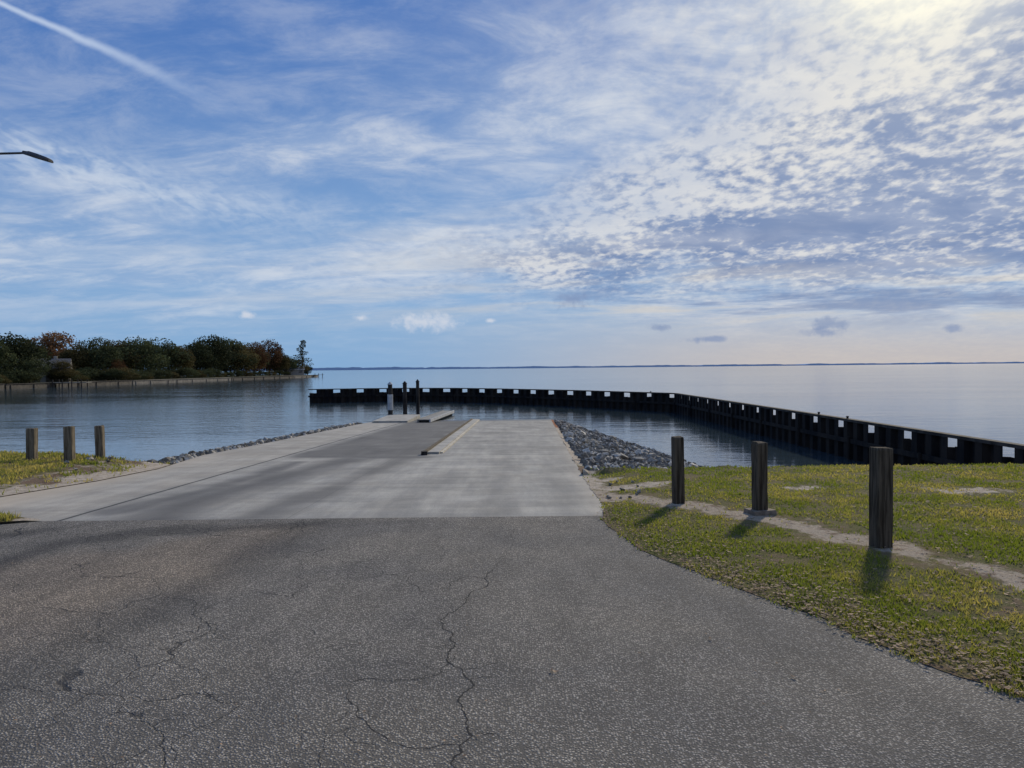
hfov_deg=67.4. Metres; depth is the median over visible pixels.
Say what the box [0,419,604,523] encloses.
boat ramp
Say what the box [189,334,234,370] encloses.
tree
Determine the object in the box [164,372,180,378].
shrub
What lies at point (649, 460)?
rock
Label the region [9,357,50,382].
tree
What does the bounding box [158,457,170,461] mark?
rock
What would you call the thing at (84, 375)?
shrub
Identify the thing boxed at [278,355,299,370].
tree
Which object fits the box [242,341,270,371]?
tree
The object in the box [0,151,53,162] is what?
street lamp
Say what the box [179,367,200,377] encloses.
shrub
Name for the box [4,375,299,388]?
shore ground
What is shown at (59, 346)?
tree
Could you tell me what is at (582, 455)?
rock
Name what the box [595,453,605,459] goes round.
rock
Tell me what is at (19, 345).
tree
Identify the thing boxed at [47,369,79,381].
shrub
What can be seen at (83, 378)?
shrub
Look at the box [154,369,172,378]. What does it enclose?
shrub
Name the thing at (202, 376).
shrub
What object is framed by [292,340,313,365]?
pine tree
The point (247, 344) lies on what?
tree
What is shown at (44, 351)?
tree
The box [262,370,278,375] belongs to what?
shrub
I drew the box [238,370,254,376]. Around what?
shrub
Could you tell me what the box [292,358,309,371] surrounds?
tree
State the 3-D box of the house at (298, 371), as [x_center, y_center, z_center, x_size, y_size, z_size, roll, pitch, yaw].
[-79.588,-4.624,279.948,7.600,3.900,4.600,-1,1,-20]
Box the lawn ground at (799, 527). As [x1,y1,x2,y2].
[551,419,1023,695]
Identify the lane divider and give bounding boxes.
[421,418,479,454]
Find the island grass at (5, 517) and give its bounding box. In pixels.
[0,510,21,521]
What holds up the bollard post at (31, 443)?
on the verge ground at (104, 474)
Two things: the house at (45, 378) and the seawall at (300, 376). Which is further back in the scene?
the seawall at (300, 376)
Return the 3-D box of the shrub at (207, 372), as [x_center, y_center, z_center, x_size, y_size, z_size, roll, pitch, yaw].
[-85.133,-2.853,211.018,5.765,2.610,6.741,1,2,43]
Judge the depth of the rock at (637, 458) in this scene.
18.02 m
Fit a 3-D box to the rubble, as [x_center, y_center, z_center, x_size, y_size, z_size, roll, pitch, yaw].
[-1.519,1.716,25.164,13.053,0.903,23.782,-1,1,0]
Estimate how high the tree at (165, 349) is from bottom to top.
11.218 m
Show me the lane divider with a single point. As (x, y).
(444, 444)
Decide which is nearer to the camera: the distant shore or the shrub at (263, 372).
the shrub at (263, 372)
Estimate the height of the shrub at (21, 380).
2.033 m
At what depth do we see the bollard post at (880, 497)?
7.00 m
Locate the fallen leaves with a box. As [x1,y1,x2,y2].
[0,454,1023,757]
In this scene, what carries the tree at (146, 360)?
on the shore ground at (169, 378)
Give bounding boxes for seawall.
[5,380,131,388]
[132,377,230,383]
[231,376,292,379]
[293,375,317,377]
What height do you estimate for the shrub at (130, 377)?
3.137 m
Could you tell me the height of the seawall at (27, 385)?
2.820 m
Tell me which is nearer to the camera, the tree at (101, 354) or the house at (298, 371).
the tree at (101, 354)
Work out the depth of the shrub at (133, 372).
169.78 m
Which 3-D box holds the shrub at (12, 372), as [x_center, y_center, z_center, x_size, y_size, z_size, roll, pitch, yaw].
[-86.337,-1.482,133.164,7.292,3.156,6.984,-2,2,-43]
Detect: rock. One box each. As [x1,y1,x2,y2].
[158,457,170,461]
[576,452,588,457]
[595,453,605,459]
[597,449,609,452]
[619,453,628,459]
[631,456,644,460]
[646,457,657,463]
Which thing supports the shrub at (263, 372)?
on the shore ground at (169, 378)
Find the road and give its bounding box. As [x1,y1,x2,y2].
[0,516,1023,767]
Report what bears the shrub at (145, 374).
on the shore ground at (169, 378)
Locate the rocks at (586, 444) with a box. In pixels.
[142,419,695,469]
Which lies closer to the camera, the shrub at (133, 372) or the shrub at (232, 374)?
the shrub at (133, 372)
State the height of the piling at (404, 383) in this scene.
3.142 m
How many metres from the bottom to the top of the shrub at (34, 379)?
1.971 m
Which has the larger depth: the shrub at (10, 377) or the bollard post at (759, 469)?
the shrub at (10, 377)
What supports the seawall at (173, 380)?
on the shore ground at (169, 378)
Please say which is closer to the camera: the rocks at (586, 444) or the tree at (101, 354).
the rocks at (586, 444)
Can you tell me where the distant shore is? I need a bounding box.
[138,362,1023,370]
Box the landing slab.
[373,414,419,422]
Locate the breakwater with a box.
[308,388,1023,465]
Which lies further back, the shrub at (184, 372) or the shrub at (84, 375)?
the shrub at (184, 372)
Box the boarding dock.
[417,410,453,422]
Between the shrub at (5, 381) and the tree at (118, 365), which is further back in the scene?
the tree at (118, 365)
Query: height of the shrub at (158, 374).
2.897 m
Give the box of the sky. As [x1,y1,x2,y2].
[0,0,1023,368]
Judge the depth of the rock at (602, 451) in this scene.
18.62 m
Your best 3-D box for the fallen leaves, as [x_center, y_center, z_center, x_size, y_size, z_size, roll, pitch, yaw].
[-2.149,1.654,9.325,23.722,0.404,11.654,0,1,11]
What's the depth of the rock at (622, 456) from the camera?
18.20 m
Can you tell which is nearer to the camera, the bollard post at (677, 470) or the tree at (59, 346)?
the bollard post at (677, 470)
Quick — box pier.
[48,379,90,386]
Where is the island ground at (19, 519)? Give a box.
[1,517,40,521]
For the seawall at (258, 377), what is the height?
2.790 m
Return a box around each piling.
[387,382,392,414]
[402,381,406,414]
[416,379,419,413]
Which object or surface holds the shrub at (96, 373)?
on the shore ground at (169, 378)
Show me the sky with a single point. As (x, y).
(367, 183)
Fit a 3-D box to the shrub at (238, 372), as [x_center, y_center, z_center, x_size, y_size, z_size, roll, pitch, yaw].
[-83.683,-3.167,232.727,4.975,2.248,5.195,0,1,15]
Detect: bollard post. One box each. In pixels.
[26,428,37,460]
[63,426,75,460]
[94,425,104,457]
[671,436,684,503]
[744,441,776,515]
[869,447,892,548]
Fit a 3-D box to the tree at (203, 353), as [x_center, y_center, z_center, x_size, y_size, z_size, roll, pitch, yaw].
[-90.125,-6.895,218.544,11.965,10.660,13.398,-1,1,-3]
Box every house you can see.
[21,356,71,382]
[283,367,304,374]
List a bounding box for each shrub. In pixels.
[0,367,39,383]
[0,374,20,383]
[0,375,11,383]
[13,375,33,383]
[27,374,41,382]
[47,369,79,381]
[72,370,89,380]
[75,367,102,380]
[75,370,91,380]
[93,368,126,380]
[105,367,141,380]
[123,369,144,379]
[132,369,153,379]
[143,368,167,378]
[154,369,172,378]
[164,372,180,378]
[167,367,195,378]
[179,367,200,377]
[186,370,207,377]
[199,369,216,377]
[203,368,225,377]
[225,372,234,376]
[231,370,243,376]
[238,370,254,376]
[257,371,268,375]
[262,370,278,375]
[272,370,284,375]
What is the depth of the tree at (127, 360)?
181.14 m
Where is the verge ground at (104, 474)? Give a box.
[0,454,185,495]
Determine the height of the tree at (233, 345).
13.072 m
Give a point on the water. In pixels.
(149, 421)
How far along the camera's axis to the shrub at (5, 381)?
128.11 m
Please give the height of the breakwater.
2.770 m
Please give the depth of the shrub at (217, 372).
214.83 m
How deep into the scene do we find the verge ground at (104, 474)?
13.44 m
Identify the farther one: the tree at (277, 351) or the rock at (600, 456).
the tree at (277, 351)
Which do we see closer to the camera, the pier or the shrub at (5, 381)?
the shrub at (5, 381)
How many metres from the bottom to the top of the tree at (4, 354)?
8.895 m
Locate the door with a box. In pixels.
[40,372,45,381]
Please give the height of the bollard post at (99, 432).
0.829 m
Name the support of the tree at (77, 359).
on the shore ground at (169, 378)
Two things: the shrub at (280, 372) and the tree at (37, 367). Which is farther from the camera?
the shrub at (280, 372)
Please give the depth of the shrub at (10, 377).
130.56 m
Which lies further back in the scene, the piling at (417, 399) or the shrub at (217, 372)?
the shrub at (217, 372)
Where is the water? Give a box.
[0,363,1023,496]
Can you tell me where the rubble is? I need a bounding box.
[144,420,701,470]
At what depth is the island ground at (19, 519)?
8.80 m
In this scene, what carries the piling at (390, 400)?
in the water
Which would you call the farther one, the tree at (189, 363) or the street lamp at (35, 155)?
the tree at (189, 363)
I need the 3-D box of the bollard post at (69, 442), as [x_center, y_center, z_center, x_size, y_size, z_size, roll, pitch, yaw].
[-8.706,1.252,15.107,0.165,0.844,0.165,-1,1,-6]
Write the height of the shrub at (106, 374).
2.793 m
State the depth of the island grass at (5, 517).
8.77 m
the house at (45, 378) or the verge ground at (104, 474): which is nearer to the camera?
the verge ground at (104, 474)
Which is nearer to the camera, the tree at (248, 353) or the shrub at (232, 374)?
the shrub at (232, 374)
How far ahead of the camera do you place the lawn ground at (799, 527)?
7.28 m
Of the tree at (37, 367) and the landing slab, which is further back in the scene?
the tree at (37, 367)
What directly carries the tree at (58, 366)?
on the shore ground at (169, 378)
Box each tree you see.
[0,331,54,370]
[0,341,19,371]
[8,339,52,364]
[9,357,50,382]
[31,331,81,370]
[42,360,77,381]
[57,344,94,370]
[74,337,123,380]
[98,340,141,369]
[110,359,126,374]
[115,336,170,370]
[140,337,192,370]
[159,345,196,369]
[174,341,219,377]
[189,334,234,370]
[212,336,256,376]
[220,344,260,375]
[236,342,270,370]
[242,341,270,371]
[257,339,284,375]
[267,354,290,373]
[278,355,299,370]
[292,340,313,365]
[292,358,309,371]

